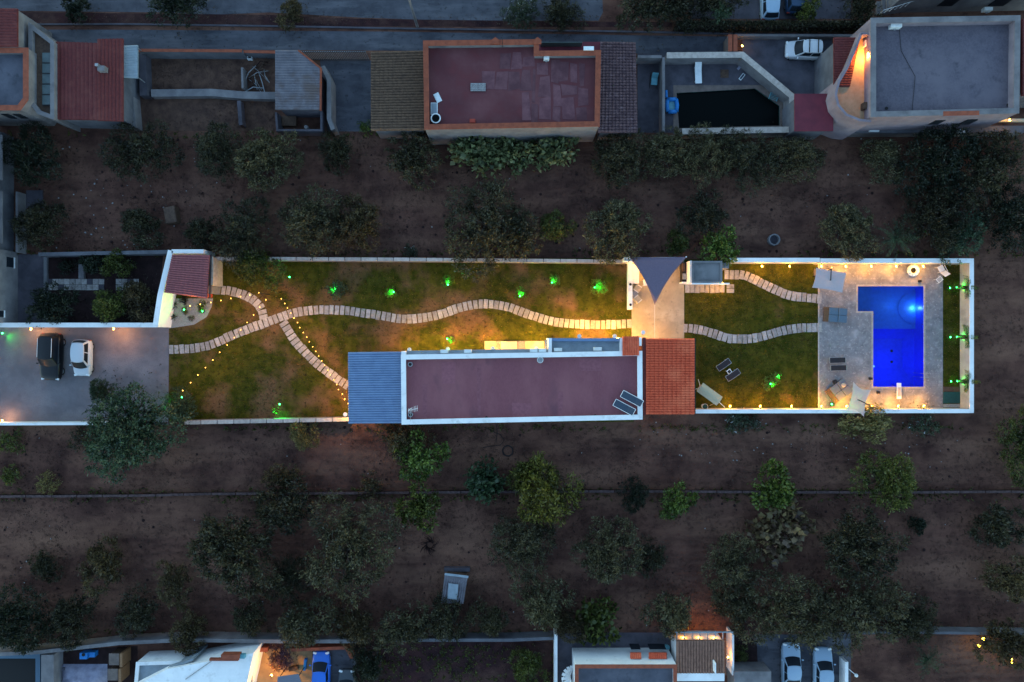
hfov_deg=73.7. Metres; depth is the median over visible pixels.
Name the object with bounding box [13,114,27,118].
window
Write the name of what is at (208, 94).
yard wall
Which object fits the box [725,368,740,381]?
sun lounger
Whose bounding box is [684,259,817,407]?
lawn
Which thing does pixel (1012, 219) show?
olive tree
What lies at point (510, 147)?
fig bush
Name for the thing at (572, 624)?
tree
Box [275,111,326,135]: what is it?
ruined shed
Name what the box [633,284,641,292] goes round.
armchair
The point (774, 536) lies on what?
fig tree
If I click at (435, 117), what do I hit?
tub
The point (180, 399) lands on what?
bushy tree
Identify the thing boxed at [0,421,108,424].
parking wall
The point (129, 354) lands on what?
parking pavement
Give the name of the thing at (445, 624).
tree
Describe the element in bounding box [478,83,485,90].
pallet
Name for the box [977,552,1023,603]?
tree
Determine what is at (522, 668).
tree
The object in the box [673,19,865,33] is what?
hedge
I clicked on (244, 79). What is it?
yard wall
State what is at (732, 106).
neighbour pool
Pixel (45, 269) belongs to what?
bed kerb
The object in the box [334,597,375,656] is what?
tree
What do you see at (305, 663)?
blue bench
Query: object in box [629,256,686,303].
shade sail
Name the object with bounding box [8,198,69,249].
olive tree
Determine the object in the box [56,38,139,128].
tiled house
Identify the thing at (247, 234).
olive tree
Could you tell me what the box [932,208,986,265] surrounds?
tree
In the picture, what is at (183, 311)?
shrub
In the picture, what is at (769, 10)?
parked car
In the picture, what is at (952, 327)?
lawn
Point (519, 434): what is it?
clods
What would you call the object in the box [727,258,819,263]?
garden wall
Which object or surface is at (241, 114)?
yard wall
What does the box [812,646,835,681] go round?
parked car
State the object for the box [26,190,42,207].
concrete slab
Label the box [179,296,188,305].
shrub
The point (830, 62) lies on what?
tiled annex
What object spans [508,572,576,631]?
tree
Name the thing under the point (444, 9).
concrete lot
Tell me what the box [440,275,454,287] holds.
shrub
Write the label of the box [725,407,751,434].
shrub
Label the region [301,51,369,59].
sliding gate
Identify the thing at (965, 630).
boundary wall
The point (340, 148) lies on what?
tree
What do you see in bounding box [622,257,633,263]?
patio wall
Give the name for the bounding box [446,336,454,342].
shrub
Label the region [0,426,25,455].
shrub
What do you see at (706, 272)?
bath house
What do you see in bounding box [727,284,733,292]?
stepping stone path
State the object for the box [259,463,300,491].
tree
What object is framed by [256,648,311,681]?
lit patio
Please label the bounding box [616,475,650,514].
bushy tree
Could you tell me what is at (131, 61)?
lean to
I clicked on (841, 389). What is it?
daybed
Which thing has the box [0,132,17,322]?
apartment house
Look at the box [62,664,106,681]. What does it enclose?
flat roof
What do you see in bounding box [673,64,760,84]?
neighbour yard
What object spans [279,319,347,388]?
stepping stone path
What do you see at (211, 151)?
olive tree
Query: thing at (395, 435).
tree
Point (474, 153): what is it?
fig bush
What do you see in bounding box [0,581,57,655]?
olive tree
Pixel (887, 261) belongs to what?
pool wall
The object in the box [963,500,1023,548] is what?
tree
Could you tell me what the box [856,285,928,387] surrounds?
swimming pool
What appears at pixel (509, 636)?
boundary wall
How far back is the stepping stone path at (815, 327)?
66.61 m
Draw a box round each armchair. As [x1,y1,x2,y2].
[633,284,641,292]
[633,295,641,303]
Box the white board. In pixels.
[433,92,441,102]
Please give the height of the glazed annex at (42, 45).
3.900 m
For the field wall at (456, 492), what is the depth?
66.06 m
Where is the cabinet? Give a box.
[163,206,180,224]
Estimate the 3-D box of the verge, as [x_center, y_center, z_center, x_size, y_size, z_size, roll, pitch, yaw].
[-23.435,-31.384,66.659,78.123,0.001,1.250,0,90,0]
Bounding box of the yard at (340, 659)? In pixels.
[312,650,355,681]
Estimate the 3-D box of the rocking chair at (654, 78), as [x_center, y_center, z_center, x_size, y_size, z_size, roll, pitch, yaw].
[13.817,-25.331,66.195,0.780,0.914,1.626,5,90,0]
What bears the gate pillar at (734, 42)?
on the ground at (338, 454)
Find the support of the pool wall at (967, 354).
on the ground at (338, 454)
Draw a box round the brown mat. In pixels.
[720,70,728,77]
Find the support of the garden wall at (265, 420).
on the lawn at (428, 283)
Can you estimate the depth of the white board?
62.27 m
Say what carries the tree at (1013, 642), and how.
on the ground at (338, 454)
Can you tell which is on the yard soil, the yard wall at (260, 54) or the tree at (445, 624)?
the yard wall at (260, 54)
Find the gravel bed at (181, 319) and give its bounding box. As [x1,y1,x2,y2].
[168,298,212,327]
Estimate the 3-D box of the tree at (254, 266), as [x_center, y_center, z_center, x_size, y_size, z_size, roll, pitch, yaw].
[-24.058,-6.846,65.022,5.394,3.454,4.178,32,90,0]
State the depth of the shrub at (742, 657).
66.04 m
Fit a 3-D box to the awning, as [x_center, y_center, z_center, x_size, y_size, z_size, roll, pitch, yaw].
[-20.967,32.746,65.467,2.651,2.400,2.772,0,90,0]
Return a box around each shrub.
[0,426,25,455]
[0,463,24,485]
[35,469,62,494]
[56,257,77,275]
[66,425,94,452]
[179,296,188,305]
[181,307,187,314]
[196,300,207,312]
[324,280,348,299]
[356,121,371,137]
[358,469,386,499]
[385,285,396,297]
[403,243,417,257]
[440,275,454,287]
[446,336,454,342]
[515,286,527,299]
[549,273,559,286]
[590,279,608,296]
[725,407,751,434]
[732,626,745,637]
[734,644,748,661]
[744,414,764,430]
[761,376,777,389]
[770,372,781,382]
[907,404,940,437]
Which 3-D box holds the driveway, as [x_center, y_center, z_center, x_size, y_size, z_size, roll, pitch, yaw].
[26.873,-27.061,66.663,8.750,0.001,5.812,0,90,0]
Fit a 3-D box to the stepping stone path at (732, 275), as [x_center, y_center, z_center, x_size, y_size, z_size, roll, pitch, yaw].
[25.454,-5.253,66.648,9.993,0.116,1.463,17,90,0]
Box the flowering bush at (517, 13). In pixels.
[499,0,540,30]
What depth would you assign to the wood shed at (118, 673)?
65.29 m
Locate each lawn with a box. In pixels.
[169,258,633,421]
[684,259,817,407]
[943,265,959,407]
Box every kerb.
[38,23,808,34]
[44,257,47,321]
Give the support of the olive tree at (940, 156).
on the ground at (338, 454)
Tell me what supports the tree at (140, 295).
on the garden bed at (150, 268)
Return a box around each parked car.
[36,333,65,379]
[69,340,94,375]
[309,650,330,681]
[338,668,355,681]
[759,0,779,20]
[780,642,803,681]
[784,0,804,14]
[784,37,822,60]
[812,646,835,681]
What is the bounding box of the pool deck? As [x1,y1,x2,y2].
[819,265,942,407]
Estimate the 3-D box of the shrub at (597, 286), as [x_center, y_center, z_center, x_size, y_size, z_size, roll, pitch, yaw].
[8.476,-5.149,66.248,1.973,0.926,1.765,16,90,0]
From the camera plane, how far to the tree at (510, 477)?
64.81 m
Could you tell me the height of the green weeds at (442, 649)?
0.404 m
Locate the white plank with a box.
[431,103,437,114]
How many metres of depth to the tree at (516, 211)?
64.69 m
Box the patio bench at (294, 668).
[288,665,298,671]
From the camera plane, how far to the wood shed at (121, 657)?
65.36 m
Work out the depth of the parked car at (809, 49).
65.48 m
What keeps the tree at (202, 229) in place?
on the ground at (338, 454)
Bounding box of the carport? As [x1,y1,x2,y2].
[782,94,832,139]
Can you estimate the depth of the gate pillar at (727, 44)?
65.11 m
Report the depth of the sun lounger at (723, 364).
66.21 m
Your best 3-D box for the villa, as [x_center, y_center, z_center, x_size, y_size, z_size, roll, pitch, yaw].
[0.959,3.870,64.217,32.816,4.900,7.998,-3,90,0]
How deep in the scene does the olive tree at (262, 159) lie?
63.68 m
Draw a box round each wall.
[0,323,154,326]
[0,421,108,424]
[0,489,1023,497]
[0,631,356,655]
[16,192,26,253]
[38,250,167,257]
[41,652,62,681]
[133,97,142,131]
[139,49,246,58]
[139,53,151,98]
[151,89,274,101]
[185,416,347,423]
[215,257,626,263]
[237,101,245,127]
[241,67,247,90]
[243,50,274,58]
[260,643,271,651]
[291,643,355,658]
[321,65,339,135]
[387,631,553,641]
[553,628,556,681]
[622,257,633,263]
[627,263,631,309]
[636,55,661,63]
[659,57,664,135]
[665,52,793,138]
[696,408,969,412]
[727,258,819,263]
[738,34,852,39]
[808,626,1023,634]
[813,258,970,264]
[960,258,973,412]
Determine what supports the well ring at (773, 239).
on the ground at (338, 454)
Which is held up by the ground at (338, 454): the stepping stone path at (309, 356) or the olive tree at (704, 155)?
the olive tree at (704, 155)
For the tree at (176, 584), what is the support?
on the ground at (338, 454)
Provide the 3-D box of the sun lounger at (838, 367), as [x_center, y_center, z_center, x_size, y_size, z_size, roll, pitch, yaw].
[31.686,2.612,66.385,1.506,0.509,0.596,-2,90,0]
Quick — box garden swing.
[696,379,723,406]
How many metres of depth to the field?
66.66 m
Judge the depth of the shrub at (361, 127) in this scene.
66.04 m
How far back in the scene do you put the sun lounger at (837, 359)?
66.30 m
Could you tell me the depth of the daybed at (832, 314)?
66.19 m
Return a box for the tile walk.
[48,264,138,289]
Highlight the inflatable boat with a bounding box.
[665,90,678,113]
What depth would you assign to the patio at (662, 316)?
66.63 m
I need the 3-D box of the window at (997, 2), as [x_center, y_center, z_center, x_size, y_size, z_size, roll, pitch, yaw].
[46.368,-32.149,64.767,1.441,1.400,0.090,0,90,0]
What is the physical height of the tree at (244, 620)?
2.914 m
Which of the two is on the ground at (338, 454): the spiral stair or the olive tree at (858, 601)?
the olive tree at (858, 601)
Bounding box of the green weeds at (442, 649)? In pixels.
[0,129,1023,681]
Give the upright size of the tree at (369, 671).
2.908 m
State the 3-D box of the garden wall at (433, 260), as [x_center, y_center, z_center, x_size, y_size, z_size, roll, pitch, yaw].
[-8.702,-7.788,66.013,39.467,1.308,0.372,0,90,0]
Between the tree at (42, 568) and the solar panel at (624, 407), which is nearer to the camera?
the solar panel at (624, 407)
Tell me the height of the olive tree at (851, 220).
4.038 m
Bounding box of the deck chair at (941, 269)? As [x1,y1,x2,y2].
[935,265,949,276]
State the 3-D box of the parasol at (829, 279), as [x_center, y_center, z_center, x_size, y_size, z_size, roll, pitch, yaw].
[29.924,-5.894,65.152,2.919,2.970,2.333,11,90,0]
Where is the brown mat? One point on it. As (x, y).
(724, 73)
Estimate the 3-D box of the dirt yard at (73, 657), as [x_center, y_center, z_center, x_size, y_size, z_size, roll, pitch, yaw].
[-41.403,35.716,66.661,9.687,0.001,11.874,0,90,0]
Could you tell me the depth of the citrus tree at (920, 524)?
65.57 m
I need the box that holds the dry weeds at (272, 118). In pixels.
[38,12,1021,681]
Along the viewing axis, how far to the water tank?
66.07 m
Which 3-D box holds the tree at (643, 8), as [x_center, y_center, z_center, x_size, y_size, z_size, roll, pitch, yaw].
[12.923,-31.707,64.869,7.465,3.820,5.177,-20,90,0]
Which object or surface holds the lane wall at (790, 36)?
on the ground at (338, 454)
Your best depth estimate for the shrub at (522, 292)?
66.22 m
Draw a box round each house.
[0,8,56,125]
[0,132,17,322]
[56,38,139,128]
[134,643,263,681]
[371,51,426,138]
[423,37,600,144]
[572,627,770,681]
[597,41,637,139]
[688,261,729,284]
[819,15,1023,139]
[876,0,1023,15]
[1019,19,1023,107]
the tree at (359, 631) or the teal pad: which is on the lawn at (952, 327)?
the teal pad
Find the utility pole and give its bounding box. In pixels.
[408,0,418,27]
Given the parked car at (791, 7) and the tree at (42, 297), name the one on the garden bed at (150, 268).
the tree at (42, 297)
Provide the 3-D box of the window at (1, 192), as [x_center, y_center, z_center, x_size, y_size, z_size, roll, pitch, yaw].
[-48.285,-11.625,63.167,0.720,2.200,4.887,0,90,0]
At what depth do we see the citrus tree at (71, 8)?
65.33 m
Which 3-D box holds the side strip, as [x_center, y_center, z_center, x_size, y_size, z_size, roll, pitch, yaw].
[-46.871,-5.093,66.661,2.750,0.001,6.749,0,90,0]
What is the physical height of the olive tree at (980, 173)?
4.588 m
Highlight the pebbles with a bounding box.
[7,138,1007,625]
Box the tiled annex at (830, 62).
[814,37,858,93]
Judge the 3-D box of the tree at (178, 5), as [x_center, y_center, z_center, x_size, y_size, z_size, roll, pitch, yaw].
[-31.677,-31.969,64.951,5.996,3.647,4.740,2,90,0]
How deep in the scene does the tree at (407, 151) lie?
64.31 m
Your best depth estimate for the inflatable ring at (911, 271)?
66.34 m
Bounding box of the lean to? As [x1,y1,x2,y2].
[124,45,144,82]
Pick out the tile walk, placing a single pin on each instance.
(81, 279)
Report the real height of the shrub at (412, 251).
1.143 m
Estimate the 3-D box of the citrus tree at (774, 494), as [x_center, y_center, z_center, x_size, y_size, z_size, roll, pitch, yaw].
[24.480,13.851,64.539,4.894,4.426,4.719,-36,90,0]
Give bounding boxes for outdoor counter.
[632,264,638,283]
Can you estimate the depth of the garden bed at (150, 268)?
66.66 m
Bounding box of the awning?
[277,667,304,681]
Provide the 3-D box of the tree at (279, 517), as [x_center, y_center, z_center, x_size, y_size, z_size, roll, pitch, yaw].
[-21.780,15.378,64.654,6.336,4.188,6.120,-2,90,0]
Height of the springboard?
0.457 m
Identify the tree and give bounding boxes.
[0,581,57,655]
[1,120,64,188]
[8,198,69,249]
[22,280,79,328]
[26,549,63,583]
[42,590,99,651]
[60,0,90,24]
[75,533,125,598]
[77,251,104,274]
[80,380,191,485]
[88,377,119,402]
[91,285,127,324]
[96,118,186,183]
[98,247,137,279]
[113,580,160,639]
[119,208,167,250]
[121,278,156,322]
[145,0,206,28]
[153,559,194,612]
[160,386,197,422]
[168,604,208,656]
[182,216,223,251]
[185,508,282,598]
[193,120,244,183]
[208,194,274,268]
[230,594,267,637]
[231,127,305,193]
[231,248,288,293]
[250,470,313,536]
[258,553,312,607]
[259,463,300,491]
[273,0,303,32]
[275,182,351,259]
[276,591,342,649]
[289,420,319,451]
[295,488,403,610]
[315,129,354,176]
[322,192,381,253]
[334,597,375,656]
[350,638,383,681]
[372,599,431,656]
[374,423,437,466]
[383,131,445,191]
[392,427,451,482]
[393,478,443,534]
[422,588,470,644]
[442,177,538,283]
[465,596,509,637]
[487,510,557,580]
[500,202,543,254]
[503,459,561,494]
[507,646,550,681]
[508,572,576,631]
[510,450,584,527]
[538,208,578,242]
[542,0,588,34]
[543,607,595,643]
[567,514,645,585]
[574,594,621,646]
[581,196,653,266]
[590,126,657,190]
[615,0,678,34]
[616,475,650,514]
[633,533,668,579]
[638,590,693,640]
[641,125,703,179]
[658,481,699,519]
[662,229,690,256]
[665,0,704,36]
[675,187,729,236]
[676,121,737,189]
[696,224,743,266]
[697,0,749,26]
[701,530,761,603]
[709,124,781,197]
[710,580,757,625]
[729,565,848,654]
[742,496,818,568]
[747,457,796,510]
[758,135,827,183]
[792,0,821,21]
[801,565,914,658]
[816,202,882,261]
[817,501,911,582]
[835,402,894,444]
[841,0,883,27]
[847,448,917,513]
[859,137,906,184]
[886,592,942,644]
[889,123,989,214]
[891,183,972,255]
[907,516,926,535]
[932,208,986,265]
[945,128,1023,217]
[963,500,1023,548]
[971,617,1023,670]
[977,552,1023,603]
[982,183,1023,254]
[993,404,1023,488]
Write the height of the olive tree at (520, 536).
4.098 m
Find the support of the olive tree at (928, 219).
on the ground at (338, 454)
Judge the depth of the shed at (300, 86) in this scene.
63.64 m
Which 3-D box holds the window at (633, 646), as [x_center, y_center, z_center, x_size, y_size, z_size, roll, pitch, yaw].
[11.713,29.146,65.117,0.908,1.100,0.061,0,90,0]
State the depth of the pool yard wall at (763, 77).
65.07 m
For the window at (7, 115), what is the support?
in the corner house at (18, 77)
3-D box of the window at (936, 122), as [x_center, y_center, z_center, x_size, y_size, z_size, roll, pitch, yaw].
[39.237,-20.245,63.117,0.937,1.300,0.094,0,90,0]
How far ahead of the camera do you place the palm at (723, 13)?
64.50 m
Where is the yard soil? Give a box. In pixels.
[134,52,274,130]
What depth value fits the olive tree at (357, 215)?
64.06 m
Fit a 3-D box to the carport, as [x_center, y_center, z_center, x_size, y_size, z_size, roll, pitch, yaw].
[27.907,-21.137,64.867,3.548,3.600,3.429,0,90,0]
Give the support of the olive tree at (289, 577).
on the ground at (338, 454)
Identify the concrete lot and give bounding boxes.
[0,0,602,20]
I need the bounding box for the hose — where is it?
[483,425,503,447]
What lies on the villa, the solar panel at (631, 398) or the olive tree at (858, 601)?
the solar panel at (631, 398)
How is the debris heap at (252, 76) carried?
on the yard soil
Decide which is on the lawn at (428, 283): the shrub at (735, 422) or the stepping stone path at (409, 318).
the stepping stone path at (409, 318)
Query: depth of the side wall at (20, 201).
65.91 m
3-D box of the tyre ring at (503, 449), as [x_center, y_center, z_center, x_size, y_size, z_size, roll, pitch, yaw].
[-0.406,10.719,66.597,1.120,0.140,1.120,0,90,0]
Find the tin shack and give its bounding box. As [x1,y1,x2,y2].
[441,566,469,603]
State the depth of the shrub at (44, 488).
66.01 m
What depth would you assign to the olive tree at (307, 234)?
63.89 m
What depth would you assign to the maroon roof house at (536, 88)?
62.37 m
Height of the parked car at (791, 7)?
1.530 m
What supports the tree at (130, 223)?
on the ground at (338, 454)
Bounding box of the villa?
[348,336,695,428]
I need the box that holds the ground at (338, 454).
[0,0,1023,681]
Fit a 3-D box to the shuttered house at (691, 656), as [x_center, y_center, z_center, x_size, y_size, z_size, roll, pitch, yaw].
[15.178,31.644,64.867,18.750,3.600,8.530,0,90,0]
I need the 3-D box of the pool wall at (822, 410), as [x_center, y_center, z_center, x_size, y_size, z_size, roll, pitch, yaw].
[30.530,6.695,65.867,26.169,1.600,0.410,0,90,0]
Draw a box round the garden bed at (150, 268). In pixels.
[48,256,162,322]
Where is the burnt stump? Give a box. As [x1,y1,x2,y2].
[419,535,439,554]
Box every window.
[0,135,2,179]
[0,191,2,242]
[0,311,4,317]
[1,114,16,118]
[7,257,14,267]
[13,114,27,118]
[629,644,639,648]
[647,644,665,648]
[927,120,944,124]
[937,0,958,5]
[958,119,977,124]
[988,0,1010,5]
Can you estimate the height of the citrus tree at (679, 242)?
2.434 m
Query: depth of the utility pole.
63.98 m
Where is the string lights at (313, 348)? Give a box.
[281,298,347,403]
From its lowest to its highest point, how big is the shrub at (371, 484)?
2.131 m
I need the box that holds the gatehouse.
[153,249,222,327]
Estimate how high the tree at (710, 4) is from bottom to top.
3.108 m
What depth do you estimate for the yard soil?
66.66 m
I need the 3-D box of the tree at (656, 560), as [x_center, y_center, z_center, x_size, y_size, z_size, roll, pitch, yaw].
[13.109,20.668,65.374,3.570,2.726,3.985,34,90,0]
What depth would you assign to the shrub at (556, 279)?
66.24 m
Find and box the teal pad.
[943,387,959,406]
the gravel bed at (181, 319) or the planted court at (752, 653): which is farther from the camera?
the planted court at (752, 653)
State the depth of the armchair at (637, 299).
66.21 m
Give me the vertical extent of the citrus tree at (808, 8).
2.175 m
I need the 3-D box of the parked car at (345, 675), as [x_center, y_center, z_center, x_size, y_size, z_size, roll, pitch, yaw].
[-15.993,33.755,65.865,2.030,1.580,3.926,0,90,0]
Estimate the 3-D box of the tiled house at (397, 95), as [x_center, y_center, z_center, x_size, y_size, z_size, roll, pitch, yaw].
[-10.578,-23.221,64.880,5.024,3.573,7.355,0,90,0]
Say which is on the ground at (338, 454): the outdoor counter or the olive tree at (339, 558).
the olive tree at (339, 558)
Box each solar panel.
[613,399,635,415]
[620,390,643,406]
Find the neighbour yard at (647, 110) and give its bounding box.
[637,53,672,132]
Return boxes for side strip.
[18,254,45,322]
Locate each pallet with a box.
[470,83,477,90]
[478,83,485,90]
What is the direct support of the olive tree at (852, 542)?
on the ground at (338, 454)
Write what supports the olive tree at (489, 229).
on the ground at (338, 454)
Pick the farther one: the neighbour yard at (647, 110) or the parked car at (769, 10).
the neighbour yard at (647, 110)
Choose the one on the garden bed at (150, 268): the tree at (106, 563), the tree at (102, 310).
the tree at (102, 310)
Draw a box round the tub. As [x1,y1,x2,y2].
[431,113,440,122]
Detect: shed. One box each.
[108,662,129,681]
[109,647,130,666]
[275,50,325,116]
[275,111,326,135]
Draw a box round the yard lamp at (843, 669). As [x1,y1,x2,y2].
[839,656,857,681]
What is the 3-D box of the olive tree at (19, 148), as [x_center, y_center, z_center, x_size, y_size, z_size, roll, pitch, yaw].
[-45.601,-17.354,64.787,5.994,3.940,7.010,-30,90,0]
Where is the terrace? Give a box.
[484,341,543,349]
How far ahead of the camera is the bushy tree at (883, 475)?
63.83 m
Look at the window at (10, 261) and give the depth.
65.65 m
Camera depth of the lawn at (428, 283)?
66.66 m
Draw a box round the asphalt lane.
[48,30,726,52]
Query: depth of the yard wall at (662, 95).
65.17 m
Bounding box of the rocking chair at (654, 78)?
[649,72,658,88]
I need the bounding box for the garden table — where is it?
[501,342,516,348]
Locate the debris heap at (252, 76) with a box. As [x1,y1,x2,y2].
[246,57,272,91]
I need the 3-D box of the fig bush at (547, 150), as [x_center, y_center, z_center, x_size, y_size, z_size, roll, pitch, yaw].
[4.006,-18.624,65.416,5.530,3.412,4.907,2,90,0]
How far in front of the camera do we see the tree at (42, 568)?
65.23 m
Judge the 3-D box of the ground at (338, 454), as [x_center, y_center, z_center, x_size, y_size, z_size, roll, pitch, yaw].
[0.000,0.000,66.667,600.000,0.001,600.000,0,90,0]
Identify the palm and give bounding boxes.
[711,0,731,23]
[875,214,916,260]
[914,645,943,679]
[952,275,978,298]
[956,325,978,348]
[956,370,980,392]
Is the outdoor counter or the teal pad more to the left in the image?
the outdoor counter
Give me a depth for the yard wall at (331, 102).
64.92 m
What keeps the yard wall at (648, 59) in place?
on the neighbour yard at (647, 110)
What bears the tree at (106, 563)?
on the ground at (338, 454)
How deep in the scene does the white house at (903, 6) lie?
65.54 m
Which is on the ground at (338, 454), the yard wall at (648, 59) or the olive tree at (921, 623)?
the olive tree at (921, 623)
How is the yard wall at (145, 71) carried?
on the yard soil
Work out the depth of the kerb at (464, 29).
66.55 m
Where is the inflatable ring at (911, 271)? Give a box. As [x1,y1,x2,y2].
[907,264,919,275]
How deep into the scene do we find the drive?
66.66 m
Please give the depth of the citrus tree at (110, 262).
65.10 m
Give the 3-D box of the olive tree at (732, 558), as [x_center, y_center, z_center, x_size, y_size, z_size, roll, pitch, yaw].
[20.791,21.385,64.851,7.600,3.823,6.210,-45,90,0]
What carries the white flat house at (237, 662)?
on the ground at (338, 454)
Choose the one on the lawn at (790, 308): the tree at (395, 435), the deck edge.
the deck edge
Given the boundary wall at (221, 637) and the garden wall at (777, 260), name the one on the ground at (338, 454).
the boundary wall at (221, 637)
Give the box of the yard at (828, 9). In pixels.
[691,0,850,18]
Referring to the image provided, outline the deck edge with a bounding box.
[818,265,818,407]
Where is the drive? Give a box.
[754,634,850,681]
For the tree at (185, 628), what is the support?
on the ground at (338, 454)
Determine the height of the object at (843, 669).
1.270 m
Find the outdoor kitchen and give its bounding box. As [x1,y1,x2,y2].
[679,261,691,283]
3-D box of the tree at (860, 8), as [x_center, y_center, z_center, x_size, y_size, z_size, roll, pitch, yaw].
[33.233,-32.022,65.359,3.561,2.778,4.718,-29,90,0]
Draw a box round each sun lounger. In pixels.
[694,62,701,82]
[716,358,730,370]
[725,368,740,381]
[829,357,845,363]
[830,365,846,370]
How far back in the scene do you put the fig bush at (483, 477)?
65.14 m
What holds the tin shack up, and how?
on the ground at (338, 454)
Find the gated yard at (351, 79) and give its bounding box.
[320,60,370,130]
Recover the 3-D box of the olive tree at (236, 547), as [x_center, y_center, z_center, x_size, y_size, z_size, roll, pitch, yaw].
[-25.295,19.615,63.779,10.017,5.977,8.045,35,90,0]
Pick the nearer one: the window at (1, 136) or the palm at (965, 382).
the window at (1, 136)
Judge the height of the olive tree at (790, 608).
4.886 m
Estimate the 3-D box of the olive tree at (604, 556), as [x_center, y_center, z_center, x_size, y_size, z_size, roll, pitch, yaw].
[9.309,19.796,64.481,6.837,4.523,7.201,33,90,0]
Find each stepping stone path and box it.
[169,299,631,353]
[217,286,267,319]
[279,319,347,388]
[683,323,821,343]
[685,284,724,292]
[724,270,821,303]
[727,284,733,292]
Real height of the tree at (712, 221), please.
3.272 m
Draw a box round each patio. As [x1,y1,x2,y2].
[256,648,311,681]
[632,261,683,337]
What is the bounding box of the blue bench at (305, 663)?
[303,658,307,670]
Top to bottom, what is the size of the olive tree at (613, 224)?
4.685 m
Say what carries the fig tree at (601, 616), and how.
on the ground at (338, 454)
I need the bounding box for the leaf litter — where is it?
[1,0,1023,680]
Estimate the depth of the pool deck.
66.64 m
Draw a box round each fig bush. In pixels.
[445,135,510,180]
[462,455,508,505]
[489,136,539,179]
[526,136,580,172]
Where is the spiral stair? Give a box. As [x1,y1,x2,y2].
[561,665,572,681]
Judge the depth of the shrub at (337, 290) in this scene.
66.01 m
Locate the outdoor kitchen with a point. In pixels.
(686, 273)
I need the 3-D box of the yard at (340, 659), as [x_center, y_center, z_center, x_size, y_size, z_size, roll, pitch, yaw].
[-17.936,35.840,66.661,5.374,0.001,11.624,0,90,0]
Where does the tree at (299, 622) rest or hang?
on the ground at (338, 454)
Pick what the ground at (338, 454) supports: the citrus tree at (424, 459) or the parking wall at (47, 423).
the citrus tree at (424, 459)
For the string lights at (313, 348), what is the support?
on the lawn at (428, 283)
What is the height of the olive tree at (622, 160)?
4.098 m
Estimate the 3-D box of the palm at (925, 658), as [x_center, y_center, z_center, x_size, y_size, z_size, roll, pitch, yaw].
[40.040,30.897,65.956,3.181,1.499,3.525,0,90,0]
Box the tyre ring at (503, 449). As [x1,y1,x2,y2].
[502,445,513,456]
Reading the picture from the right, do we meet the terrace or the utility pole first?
the terrace
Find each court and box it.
[557,633,677,681]
[734,635,757,661]
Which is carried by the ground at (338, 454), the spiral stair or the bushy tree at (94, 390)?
the bushy tree at (94, 390)
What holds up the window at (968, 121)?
in the house at (911, 76)
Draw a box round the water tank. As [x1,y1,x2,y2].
[80,649,97,658]
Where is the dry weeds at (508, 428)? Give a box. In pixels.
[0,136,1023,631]
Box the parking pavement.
[0,327,168,424]
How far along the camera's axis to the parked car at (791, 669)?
65.69 m
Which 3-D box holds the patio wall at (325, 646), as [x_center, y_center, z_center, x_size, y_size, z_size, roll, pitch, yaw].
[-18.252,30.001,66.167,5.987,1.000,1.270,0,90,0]
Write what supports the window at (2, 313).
in the apartment house at (8, 285)
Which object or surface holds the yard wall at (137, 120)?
on the yard soil
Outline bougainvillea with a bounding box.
[267,643,293,672]
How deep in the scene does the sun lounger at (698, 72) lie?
66.31 m
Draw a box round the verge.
[21,12,671,26]
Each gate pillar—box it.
[723,34,731,51]
[732,34,737,51]
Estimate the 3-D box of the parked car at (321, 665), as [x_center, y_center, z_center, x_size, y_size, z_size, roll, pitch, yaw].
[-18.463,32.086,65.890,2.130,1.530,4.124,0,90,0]
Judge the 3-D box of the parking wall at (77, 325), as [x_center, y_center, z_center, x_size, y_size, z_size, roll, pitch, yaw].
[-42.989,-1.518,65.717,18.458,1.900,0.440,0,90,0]
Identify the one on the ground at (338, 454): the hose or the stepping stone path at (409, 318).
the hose
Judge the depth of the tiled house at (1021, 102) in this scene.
62.74 m
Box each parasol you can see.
[812,268,845,291]
[847,382,870,415]
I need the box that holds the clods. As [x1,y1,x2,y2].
[1,138,1020,624]
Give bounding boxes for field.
[356,641,552,681]
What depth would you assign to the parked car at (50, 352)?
65.50 m
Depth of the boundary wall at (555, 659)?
65.27 m
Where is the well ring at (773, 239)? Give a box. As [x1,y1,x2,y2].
[767,234,779,245]
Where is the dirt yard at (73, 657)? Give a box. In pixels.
[63,646,137,681]
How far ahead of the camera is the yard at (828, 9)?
66.66 m
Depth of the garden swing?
64.62 m
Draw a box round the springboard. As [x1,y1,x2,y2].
[895,383,900,398]
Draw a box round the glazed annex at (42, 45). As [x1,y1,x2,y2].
[28,22,80,131]
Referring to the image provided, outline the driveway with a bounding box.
[742,39,831,93]
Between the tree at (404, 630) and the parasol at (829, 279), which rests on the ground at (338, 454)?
the tree at (404, 630)
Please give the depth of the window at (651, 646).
65.06 m
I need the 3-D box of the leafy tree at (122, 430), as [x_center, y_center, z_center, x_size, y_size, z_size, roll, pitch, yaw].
[-35.810,8.371,63.211,11.246,7.201,8.005,-34,90,0]
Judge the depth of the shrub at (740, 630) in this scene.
66.24 m
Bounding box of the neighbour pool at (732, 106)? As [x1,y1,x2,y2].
[673,85,782,130]
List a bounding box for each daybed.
[822,307,846,322]
[825,378,852,403]
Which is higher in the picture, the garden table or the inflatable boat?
the inflatable boat
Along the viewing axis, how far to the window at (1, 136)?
64.11 m

